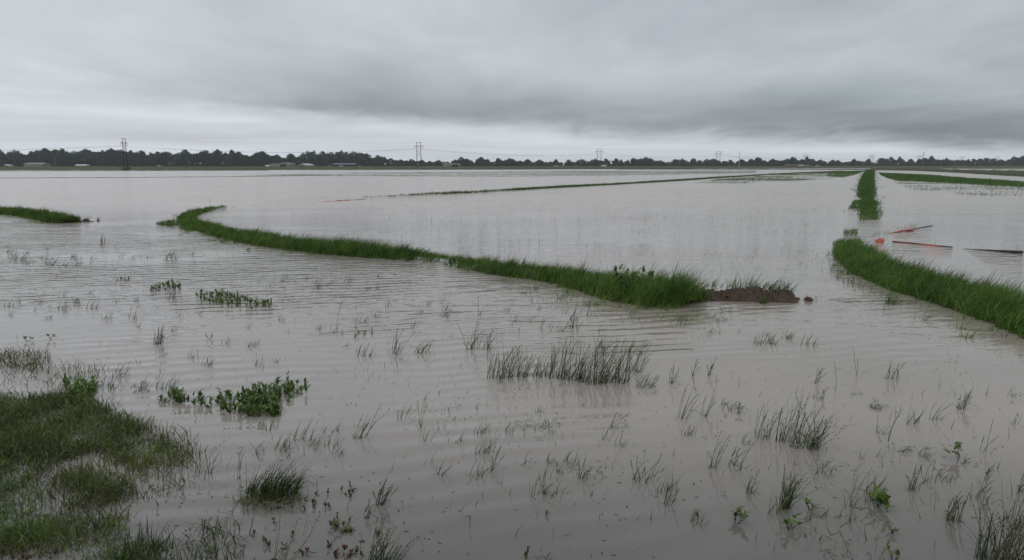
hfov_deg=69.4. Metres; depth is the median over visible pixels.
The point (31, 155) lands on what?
tree
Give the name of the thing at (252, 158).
tree
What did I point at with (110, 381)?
grass sprig
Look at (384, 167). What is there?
field
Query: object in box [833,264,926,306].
drowned grass
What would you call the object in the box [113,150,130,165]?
tree
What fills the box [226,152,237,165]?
tree
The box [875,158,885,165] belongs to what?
tree
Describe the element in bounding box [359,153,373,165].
tree
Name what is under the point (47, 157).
tree
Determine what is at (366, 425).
reed tuft
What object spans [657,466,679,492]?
grass sprig
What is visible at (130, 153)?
tree
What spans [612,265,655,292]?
weed patch
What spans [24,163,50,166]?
shed
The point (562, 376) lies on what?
reed tuft
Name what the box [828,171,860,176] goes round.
field grass
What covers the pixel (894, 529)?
leafy plant
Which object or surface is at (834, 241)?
drowned grass
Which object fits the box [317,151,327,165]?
tree
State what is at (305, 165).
barn
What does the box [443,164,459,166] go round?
shed
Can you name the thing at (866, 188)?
levee grass
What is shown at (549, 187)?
levee grass
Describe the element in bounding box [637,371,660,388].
reed tuft
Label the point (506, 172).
field grass
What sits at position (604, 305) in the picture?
drowned grass
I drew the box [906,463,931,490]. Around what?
reed tuft
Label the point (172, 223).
levee grass
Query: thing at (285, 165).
hangar
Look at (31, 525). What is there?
shore grass
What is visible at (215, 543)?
shore grass
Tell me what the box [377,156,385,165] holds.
tree
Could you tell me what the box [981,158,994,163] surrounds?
tree
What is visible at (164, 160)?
tree
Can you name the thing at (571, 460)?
grass sprig
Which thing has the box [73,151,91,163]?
tree
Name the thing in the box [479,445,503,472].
reed tuft
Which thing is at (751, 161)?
tree
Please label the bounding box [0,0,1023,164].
sky
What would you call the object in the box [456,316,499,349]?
reed tuft
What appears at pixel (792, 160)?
tree
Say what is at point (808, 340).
grass sprig
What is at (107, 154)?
tree
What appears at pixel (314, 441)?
grass sprig
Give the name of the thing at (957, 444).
leafy plant
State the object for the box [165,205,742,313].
levee grass
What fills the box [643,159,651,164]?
tree
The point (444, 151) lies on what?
power wire
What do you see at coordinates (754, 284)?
grass tuft
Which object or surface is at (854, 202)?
field grass
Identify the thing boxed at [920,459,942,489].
reed tuft
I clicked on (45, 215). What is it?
levee grass
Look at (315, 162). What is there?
tree
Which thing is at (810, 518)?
grass sprig
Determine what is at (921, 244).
plastic gate
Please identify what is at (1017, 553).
reed tuft
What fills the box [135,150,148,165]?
tree
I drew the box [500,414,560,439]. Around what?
shore grass
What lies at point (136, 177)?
levee
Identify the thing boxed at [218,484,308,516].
shore grass
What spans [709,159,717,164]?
tree
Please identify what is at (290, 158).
tree
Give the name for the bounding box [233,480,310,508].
reed tuft
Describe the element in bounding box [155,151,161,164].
tree
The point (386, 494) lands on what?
reed tuft
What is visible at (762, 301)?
grass tuft
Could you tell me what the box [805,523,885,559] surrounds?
shore grass
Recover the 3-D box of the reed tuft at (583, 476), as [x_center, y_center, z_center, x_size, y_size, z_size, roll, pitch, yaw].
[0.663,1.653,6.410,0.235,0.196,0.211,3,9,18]
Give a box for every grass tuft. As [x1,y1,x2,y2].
[721,277,737,287]
[733,272,787,290]
[758,293,773,303]
[769,279,800,291]
[885,288,908,303]
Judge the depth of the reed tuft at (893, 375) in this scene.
9.41 m
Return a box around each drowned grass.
[502,277,725,337]
[654,305,735,322]
[833,234,864,244]
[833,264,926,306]
[843,227,857,237]
[859,213,880,219]
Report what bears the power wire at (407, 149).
hanging from the power pylon
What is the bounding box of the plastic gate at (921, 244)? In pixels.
[892,241,952,246]
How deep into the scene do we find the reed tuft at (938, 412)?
7.91 m
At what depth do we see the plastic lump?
26.02 m
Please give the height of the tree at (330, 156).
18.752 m
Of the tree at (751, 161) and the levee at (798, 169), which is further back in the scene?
the tree at (751, 161)
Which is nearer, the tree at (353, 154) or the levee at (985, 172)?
the levee at (985, 172)
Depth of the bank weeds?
243.40 m
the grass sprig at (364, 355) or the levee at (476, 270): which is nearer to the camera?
the grass sprig at (364, 355)
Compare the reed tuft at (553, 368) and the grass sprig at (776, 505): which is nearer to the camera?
the grass sprig at (776, 505)
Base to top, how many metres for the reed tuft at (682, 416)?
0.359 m
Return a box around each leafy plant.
[728,504,749,523]
[781,513,805,528]
[802,497,824,510]
[857,482,895,508]
[883,541,901,559]
[887,521,899,532]
[940,441,962,458]
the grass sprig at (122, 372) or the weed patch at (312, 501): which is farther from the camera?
the grass sprig at (122, 372)
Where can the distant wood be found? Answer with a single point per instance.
(610, 164)
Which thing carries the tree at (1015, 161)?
on the field
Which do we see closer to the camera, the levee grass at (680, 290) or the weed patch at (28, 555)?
the weed patch at (28, 555)
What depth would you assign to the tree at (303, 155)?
909.05 m
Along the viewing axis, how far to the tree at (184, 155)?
866.08 m
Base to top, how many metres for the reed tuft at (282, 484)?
0.385 m
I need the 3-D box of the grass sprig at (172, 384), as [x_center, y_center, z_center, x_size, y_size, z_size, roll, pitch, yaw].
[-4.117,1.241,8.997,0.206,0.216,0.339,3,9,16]
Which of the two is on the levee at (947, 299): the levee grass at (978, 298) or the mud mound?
the levee grass at (978, 298)
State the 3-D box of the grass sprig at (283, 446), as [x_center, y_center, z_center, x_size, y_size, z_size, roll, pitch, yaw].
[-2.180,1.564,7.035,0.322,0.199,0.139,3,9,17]
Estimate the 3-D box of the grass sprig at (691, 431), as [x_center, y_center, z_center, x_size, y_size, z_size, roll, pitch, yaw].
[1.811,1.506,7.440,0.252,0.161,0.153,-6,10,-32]
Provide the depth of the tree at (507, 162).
940.43 m
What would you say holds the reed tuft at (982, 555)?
on the water
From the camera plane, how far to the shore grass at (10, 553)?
5.25 m
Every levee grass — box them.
[0,204,97,223]
[156,219,197,230]
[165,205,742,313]
[364,170,841,197]
[801,238,1023,338]
[844,170,882,216]
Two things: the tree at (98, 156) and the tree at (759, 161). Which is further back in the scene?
the tree at (759, 161)
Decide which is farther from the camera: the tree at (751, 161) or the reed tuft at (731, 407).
the tree at (751, 161)
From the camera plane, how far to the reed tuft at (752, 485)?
6.13 m
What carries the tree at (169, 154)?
on the field
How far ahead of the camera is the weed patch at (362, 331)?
11.88 m
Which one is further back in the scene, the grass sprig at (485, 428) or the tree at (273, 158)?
the tree at (273, 158)
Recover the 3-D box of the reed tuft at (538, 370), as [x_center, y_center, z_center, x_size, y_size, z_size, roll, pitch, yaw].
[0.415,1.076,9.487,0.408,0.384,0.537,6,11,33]
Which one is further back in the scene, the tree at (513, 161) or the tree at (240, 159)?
the tree at (513, 161)
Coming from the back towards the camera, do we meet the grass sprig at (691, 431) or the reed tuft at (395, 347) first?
the reed tuft at (395, 347)
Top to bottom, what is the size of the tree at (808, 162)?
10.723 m
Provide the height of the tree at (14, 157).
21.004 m
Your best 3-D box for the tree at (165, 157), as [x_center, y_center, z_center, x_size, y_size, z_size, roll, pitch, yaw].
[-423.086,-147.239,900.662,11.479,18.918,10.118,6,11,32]
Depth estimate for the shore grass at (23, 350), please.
10.32 m
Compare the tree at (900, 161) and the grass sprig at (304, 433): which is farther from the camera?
the tree at (900, 161)
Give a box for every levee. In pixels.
[0,170,238,170]
[51,175,313,177]
[248,242,378,257]
[472,264,692,305]
[518,173,780,189]
[664,168,866,169]
[853,248,1021,333]
[868,168,1023,176]
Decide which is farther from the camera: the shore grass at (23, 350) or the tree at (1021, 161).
the tree at (1021, 161)
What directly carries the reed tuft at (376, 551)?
on the water
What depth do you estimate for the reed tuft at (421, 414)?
7.67 m
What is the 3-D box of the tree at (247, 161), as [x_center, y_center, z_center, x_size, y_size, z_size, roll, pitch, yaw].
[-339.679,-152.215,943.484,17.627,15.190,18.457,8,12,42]
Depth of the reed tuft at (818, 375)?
9.23 m
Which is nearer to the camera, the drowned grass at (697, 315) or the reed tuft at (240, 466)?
the reed tuft at (240, 466)
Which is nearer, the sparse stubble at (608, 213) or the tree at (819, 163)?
the sparse stubble at (608, 213)
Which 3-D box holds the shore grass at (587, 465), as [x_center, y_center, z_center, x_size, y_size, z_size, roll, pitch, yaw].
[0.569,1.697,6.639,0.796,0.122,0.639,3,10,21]
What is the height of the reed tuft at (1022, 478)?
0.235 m
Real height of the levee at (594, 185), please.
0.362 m
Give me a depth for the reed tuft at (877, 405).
8.30 m
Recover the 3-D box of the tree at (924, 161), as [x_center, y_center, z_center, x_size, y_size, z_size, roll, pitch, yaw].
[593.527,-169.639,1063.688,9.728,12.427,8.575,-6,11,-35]
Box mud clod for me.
[804,297,812,300]
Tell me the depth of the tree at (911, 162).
1083.24 m
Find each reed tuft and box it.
[127,414,156,432]
[153,325,171,344]
[153,421,185,448]
[195,437,246,473]
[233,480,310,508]
[237,454,251,478]
[241,451,316,503]
[274,497,327,559]
[352,417,375,438]
[359,518,400,559]
[364,499,377,518]
[373,478,397,505]
[378,534,417,559]
[389,328,414,354]
[409,339,435,353]
[417,400,428,427]
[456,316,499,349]
[479,329,505,349]
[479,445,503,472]
[486,347,533,379]
[502,341,522,360]
[509,346,544,377]
[528,352,557,377]
[533,339,601,380]
[538,481,554,494]
[548,345,574,378]
[554,336,579,354]
[565,303,581,331]
[578,457,601,478]
[579,341,628,384]
[592,330,618,356]
[605,345,643,383]
[620,342,652,372]
[627,339,651,354]
[630,454,667,483]
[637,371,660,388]
[661,483,677,504]
[667,367,678,383]
[677,388,701,423]
[701,388,719,416]
[707,431,733,468]
[722,401,748,411]
[728,447,752,466]
[739,404,783,439]
[743,472,758,493]
[765,387,840,452]
[769,403,810,452]
[778,464,822,509]
[800,407,847,450]
[810,459,848,476]
[815,367,825,382]
[842,468,876,508]
[870,399,888,410]
[883,361,906,379]
[892,443,915,452]
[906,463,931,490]
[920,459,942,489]
[929,400,952,419]
[941,492,968,522]
[953,389,978,410]
[956,484,1023,559]
[957,507,1022,559]
[970,468,1011,501]
[979,475,1023,559]
[980,419,1000,452]
[1017,474,1023,491]
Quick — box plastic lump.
[874,238,884,241]
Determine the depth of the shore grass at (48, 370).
9.67 m
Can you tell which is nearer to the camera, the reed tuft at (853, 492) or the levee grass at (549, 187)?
the reed tuft at (853, 492)
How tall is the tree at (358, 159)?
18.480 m
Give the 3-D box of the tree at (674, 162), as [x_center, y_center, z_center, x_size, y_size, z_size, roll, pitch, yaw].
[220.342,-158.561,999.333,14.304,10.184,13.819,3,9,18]
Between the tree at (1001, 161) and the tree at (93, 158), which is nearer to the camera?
the tree at (93, 158)
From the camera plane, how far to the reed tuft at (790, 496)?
5.86 m
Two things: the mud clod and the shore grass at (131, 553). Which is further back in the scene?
the mud clod
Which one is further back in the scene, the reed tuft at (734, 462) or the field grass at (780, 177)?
the field grass at (780, 177)
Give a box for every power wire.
[13,146,916,159]
[24,146,1007,159]
[34,146,1004,159]
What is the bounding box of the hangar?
[275,163,295,166]
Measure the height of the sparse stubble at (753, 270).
0.141 m
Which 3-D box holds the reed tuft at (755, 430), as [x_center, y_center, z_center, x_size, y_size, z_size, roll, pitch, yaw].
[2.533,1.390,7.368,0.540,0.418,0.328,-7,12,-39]
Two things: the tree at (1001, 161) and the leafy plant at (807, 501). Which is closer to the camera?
the leafy plant at (807, 501)
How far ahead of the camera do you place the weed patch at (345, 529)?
5.53 m
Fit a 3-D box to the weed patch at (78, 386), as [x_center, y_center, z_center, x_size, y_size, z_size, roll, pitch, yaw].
[-5.218,1.258,8.944,0.458,0.192,0.988,-6,11,-32]
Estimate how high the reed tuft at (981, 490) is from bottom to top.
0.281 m
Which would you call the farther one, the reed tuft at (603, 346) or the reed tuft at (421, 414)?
the reed tuft at (603, 346)
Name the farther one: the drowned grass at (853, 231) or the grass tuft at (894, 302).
the drowned grass at (853, 231)
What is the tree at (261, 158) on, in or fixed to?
on the field
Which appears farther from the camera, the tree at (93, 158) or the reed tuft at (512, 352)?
the tree at (93, 158)
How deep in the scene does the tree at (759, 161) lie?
1006.52 m
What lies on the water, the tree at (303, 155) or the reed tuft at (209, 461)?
the reed tuft at (209, 461)
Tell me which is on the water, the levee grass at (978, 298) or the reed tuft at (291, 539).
the reed tuft at (291, 539)
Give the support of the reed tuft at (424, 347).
on the water
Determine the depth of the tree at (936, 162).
1042.15 m
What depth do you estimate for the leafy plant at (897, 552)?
5.11 m
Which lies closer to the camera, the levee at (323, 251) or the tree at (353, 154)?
the levee at (323, 251)
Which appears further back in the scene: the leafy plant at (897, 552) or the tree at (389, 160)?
the tree at (389, 160)
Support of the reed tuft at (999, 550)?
on the water
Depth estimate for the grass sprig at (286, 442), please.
7.14 m
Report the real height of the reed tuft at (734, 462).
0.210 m
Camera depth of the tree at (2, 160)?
876.76 m
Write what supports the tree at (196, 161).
on the field
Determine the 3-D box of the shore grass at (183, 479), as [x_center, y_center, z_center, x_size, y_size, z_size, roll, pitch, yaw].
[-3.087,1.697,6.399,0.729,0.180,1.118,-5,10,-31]
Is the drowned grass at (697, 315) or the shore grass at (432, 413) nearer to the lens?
the shore grass at (432, 413)
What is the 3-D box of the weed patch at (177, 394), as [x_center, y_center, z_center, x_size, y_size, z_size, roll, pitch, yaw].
[-3.141,1.335,8.427,1.718,0.200,1.306,-4,10,-22]
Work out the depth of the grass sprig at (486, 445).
7.00 m
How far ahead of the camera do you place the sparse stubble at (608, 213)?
40.18 m
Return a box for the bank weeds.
[973,168,1021,171]
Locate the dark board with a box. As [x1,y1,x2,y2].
[962,248,1023,253]
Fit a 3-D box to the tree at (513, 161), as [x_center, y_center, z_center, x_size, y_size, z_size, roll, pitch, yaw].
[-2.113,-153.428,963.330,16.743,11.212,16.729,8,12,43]
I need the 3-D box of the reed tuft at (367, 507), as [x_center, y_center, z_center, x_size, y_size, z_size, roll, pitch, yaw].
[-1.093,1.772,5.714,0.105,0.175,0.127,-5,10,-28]
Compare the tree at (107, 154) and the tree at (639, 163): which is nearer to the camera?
the tree at (107, 154)
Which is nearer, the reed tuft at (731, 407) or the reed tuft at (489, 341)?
the reed tuft at (731, 407)
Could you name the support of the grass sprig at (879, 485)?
on the water
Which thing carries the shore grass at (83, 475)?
on the water
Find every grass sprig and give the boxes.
[100,373,121,387]
[112,362,133,377]
[162,374,181,389]
[273,435,298,449]
[274,438,296,453]
[288,418,323,440]
[308,434,322,445]
[356,338,381,356]
[470,456,494,479]
[474,417,494,434]
[475,433,502,453]
[538,462,555,479]
[566,450,586,464]
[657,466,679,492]
[682,423,697,434]
[691,507,716,524]
[767,490,791,514]
[801,333,820,345]
[806,503,823,521]
[864,465,890,491]
[907,405,926,423]
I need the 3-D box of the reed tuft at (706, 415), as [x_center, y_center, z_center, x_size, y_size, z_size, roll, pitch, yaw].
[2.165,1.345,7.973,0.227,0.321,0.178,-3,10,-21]
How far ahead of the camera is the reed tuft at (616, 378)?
9.24 m
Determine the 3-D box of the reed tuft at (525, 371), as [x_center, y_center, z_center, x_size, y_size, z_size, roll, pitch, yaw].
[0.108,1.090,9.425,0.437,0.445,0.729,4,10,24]
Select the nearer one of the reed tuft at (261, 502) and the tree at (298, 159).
the reed tuft at (261, 502)
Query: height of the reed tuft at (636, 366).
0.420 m
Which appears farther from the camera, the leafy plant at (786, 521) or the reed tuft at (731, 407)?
the reed tuft at (731, 407)
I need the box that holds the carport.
[74,164,89,166]
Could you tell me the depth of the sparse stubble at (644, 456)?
6.76 m
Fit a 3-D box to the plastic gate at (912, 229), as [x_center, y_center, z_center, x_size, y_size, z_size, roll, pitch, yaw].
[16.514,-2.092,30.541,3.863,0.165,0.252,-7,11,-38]
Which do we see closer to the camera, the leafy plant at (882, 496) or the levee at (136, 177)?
the leafy plant at (882, 496)
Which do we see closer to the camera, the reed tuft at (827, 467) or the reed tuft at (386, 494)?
the reed tuft at (386, 494)
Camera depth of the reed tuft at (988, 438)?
6.99 m
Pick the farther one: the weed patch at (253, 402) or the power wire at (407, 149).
the power wire at (407, 149)
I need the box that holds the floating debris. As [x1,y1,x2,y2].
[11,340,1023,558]
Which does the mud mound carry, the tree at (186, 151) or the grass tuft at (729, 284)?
the grass tuft at (729, 284)
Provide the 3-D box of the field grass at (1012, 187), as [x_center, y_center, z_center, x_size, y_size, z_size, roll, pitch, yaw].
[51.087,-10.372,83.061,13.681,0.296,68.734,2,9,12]
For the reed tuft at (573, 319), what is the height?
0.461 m
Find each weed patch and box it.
[1,529,59,559]
[60,372,100,398]
[150,278,180,290]
[157,371,310,415]
[195,288,271,308]
[230,386,277,416]
[250,481,356,535]
[261,516,379,559]
[329,512,355,532]
[341,325,372,337]
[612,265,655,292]
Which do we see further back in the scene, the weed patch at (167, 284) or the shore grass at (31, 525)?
the weed patch at (167, 284)
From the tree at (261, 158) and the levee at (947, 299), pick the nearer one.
the levee at (947, 299)
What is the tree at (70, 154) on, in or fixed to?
on the field
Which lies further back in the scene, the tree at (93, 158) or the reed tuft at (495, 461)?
the tree at (93, 158)
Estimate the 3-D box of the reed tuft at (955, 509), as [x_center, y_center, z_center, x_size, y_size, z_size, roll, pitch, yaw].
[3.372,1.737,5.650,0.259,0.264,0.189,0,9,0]
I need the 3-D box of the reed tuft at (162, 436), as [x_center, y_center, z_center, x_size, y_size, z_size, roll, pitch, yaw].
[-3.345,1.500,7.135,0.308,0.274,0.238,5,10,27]
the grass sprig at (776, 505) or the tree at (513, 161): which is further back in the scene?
the tree at (513, 161)
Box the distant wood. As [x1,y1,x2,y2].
[0,152,1023,165]
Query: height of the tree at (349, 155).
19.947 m
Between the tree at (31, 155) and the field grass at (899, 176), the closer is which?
the field grass at (899, 176)
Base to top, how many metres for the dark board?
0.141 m
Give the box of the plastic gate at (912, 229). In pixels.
[891,225,932,232]
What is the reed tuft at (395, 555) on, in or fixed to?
on the water
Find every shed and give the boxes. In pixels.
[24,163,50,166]
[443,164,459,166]
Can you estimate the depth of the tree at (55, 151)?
911.28 m
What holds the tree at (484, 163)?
on the field
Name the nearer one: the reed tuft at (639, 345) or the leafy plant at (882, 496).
the leafy plant at (882, 496)
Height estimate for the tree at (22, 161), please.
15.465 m
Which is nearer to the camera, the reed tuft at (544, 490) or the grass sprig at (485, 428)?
the reed tuft at (544, 490)
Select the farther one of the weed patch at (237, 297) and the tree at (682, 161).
the tree at (682, 161)
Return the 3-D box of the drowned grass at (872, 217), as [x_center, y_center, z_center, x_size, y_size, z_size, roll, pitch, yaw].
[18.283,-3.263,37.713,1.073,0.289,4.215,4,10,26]
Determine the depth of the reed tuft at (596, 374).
9.23 m
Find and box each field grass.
[247,170,756,176]
[697,170,864,182]
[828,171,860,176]
[848,199,868,212]
[879,172,1023,186]
[895,181,1023,198]
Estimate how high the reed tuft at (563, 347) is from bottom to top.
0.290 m
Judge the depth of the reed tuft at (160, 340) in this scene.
11.26 m
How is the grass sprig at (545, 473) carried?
on the water
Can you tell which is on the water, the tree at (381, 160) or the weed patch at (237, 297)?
the weed patch at (237, 297)
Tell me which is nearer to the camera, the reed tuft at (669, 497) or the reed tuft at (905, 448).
the reed tuft at (669, 497)
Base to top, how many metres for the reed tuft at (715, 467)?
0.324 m
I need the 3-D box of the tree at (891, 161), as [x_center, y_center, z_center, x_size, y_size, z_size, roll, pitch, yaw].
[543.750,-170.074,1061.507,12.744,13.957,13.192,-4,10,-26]
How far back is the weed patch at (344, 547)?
5.21 m
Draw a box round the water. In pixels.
[0,168,1023,559]
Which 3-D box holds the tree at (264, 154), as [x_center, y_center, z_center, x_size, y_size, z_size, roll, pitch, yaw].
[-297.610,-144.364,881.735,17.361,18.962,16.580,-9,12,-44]
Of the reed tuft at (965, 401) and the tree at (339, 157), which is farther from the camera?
the tree at (339, 157)
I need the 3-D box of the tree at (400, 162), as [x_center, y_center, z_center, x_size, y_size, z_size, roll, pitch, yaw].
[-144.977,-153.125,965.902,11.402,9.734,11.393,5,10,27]
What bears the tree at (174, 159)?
on the field
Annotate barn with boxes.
[297,163,313,166]
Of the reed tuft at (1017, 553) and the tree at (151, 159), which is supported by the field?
the tree at (151, 159)
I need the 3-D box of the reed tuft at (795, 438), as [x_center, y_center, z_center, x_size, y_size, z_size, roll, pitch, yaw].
[2.859,1.355,7.053,0.680,0.586,0.526,-2,9,-12]
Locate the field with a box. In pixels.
[0,165,1023,169]
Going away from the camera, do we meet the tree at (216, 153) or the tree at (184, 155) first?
the tree at (184, 155)
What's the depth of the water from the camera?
10.26 m
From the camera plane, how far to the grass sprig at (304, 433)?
7.35 m
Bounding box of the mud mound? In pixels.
[705,286,799,302]
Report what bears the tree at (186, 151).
on the field
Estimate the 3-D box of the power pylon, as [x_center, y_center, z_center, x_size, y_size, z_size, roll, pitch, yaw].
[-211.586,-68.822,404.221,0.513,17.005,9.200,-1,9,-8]
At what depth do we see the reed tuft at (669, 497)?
5.94 m
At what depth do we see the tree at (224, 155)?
884.87 m
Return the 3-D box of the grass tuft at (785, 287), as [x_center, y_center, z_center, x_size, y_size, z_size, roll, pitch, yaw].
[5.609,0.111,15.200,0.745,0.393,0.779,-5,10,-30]
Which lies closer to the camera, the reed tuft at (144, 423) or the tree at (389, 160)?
the reed tuft at (144, 423)
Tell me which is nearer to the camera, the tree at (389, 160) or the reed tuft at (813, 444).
the reed tuft at (813, 444)
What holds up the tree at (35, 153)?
on the field
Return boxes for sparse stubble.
[0,241,635,401]
[213,350,1023,556]
[279,186,828,269]
[636,253,828,288]
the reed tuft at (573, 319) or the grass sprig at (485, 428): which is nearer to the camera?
the grass sprig at (485, 428)
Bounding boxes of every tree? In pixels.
[0,149,6,164]
[4,150,26,165]
[18,154,32,164]
[28,151,35,162]
[33,150,53,160]
[35,148,53,162]
[51,149,59,163]
[52,150,71,165]
[68,151,84,163]
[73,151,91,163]
[78,149,95,163]
[95,150,107,164]
[101,148,116,165]
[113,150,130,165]
[128,150,134,165]
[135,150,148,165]
[144,152,156,164]
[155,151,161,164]
[159,153,170,163]
[162,151,168,164]
[167,151,173,163]
[172,153,179,164]
[175,151,193,165]
[180,149,190,165]
[187,154,194,166]
[193,153,201,165]
[196,150,211,164]
[204,153,219,165]
[211,149,223,165]
[221,152,229,165]
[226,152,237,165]
[232,152,245,165]
[242,155,249,164]
[249,155,258,166]
[254,153,266,165]
[260,151,269,165]
[266,155,280,163]
[286,155,296,162]
[293,156,305,164]
[299,151,313,162]
[307,150,319,164]
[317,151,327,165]
[327,152,336,163]
[333,150,348,164]
[344,152,351,162]
[348,151,358,162]
[353,152,364,164]
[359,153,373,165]
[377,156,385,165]
[386,158,395,164]
[396,159,404,164]
[456,157,464,165]
[481,160,488,165]
[503,158,516,164]
[504,160,511,165]
[534,160,542,164]
[577,159,587,165]
[635,158,644,165]
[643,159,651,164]
[670,159,679,165]
[677,159,687,165]
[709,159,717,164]
[748,159,753,165]
[754,157,762,165]
[789,156,798,163]
[806,159,812,164]
[816,160,824,165]
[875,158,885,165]
[886,157,895,165]
[898,158,903,165]
[907,159,913,164]
[921,158,928,165]
[931,159,940,165]
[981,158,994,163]
[997,159,1005,164]
[1010,156,1018,165]
[1017,157,1023,164]
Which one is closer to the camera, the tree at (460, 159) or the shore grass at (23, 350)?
the shore grass at (23, 350)
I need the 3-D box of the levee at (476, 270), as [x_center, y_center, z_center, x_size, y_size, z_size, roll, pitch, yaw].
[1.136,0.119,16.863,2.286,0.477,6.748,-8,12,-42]
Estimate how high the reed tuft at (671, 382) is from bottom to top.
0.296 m
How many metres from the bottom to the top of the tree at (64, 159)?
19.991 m
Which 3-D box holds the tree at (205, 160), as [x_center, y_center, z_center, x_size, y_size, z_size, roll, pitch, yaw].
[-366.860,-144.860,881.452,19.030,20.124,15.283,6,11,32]
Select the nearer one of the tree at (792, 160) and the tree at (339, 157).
the tree at (339, 157)
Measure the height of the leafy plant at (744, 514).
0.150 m
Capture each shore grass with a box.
[0,340,50,368]
[0,355,109,392]
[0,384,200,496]
[0,466,66,550]
[0,518,134,559]
[27,452,150,558]
[95,520,190,559]
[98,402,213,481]
[109,456,199,505]
[165,512,259,559]
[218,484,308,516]
[409,405,470,429]
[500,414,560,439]
[529,461,623,480]
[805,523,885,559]
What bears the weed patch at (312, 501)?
on the water
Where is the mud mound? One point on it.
(750, 294)
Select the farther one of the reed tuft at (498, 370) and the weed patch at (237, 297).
the weed patch at (237, 297)
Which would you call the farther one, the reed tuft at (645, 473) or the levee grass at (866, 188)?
the levee grass at (866, 188)
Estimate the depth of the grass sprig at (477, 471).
6.47 m
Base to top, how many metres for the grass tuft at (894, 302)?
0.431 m
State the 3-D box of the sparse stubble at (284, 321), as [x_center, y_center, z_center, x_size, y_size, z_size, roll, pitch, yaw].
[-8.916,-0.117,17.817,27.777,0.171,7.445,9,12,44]
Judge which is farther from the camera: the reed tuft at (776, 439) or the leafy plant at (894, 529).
the reed tuft at (776, 439)
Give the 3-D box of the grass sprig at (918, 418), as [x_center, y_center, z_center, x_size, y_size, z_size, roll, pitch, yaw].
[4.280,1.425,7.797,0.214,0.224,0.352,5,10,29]
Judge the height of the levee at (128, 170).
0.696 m
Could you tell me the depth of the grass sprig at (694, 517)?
5.65 m
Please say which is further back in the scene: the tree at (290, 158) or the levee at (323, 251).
the tree at (290, 158)
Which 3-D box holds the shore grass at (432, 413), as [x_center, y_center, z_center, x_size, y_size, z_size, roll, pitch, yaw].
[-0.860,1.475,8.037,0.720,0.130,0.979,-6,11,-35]
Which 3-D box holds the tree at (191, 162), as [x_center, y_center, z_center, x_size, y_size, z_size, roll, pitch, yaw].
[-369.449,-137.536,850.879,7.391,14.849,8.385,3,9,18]
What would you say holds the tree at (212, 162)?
on the field
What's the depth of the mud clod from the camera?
14.78 m

